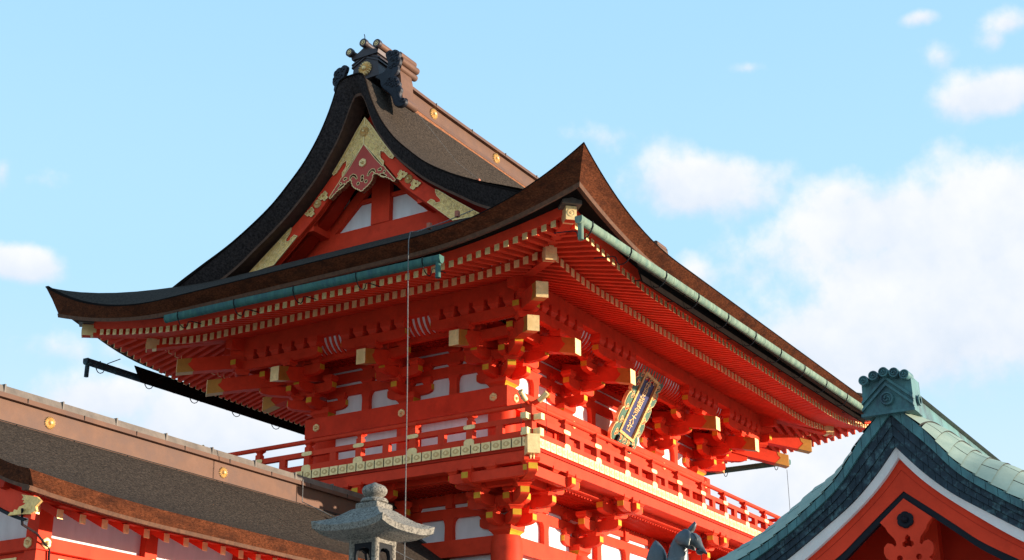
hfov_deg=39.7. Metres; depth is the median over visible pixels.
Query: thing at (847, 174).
sky
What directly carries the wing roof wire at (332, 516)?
attached to the corridor wing
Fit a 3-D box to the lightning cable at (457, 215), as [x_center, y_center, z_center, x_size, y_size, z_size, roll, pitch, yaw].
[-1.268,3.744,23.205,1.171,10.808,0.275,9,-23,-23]
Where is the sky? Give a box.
[0,0,1023,527]
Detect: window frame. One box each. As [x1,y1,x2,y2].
[354,542,371,559]
[359,548,368,559]
[379,542,391,559]
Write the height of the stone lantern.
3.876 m
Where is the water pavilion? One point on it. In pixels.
(915, 476)
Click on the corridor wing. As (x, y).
(76, 483)
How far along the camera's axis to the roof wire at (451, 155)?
29.31 m
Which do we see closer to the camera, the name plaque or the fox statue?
the fox statue
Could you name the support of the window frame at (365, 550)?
in the stone lantern
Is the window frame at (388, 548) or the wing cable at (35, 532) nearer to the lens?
the window frame at (388, 548)
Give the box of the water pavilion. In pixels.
[717,367,1023,559]
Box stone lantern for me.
[311,482,434,559]
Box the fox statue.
[646,521,706,559]
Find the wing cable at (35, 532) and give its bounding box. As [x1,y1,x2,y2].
[21,508,49,559]
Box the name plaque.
[608,365,663,453]
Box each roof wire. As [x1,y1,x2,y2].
[302,480,412,559]
[418,114,480,180]
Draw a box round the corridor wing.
[0,384,449,559]
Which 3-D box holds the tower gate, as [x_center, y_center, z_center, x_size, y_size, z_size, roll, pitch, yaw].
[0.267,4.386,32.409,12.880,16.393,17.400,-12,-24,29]
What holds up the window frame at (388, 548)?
in the stone lantern
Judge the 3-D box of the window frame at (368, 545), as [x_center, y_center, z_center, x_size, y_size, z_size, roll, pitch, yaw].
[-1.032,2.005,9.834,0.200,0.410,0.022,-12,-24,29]
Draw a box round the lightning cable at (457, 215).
[404,209,473,559]
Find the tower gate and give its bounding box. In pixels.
[45,34,870,559]
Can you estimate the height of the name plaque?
2.000 m

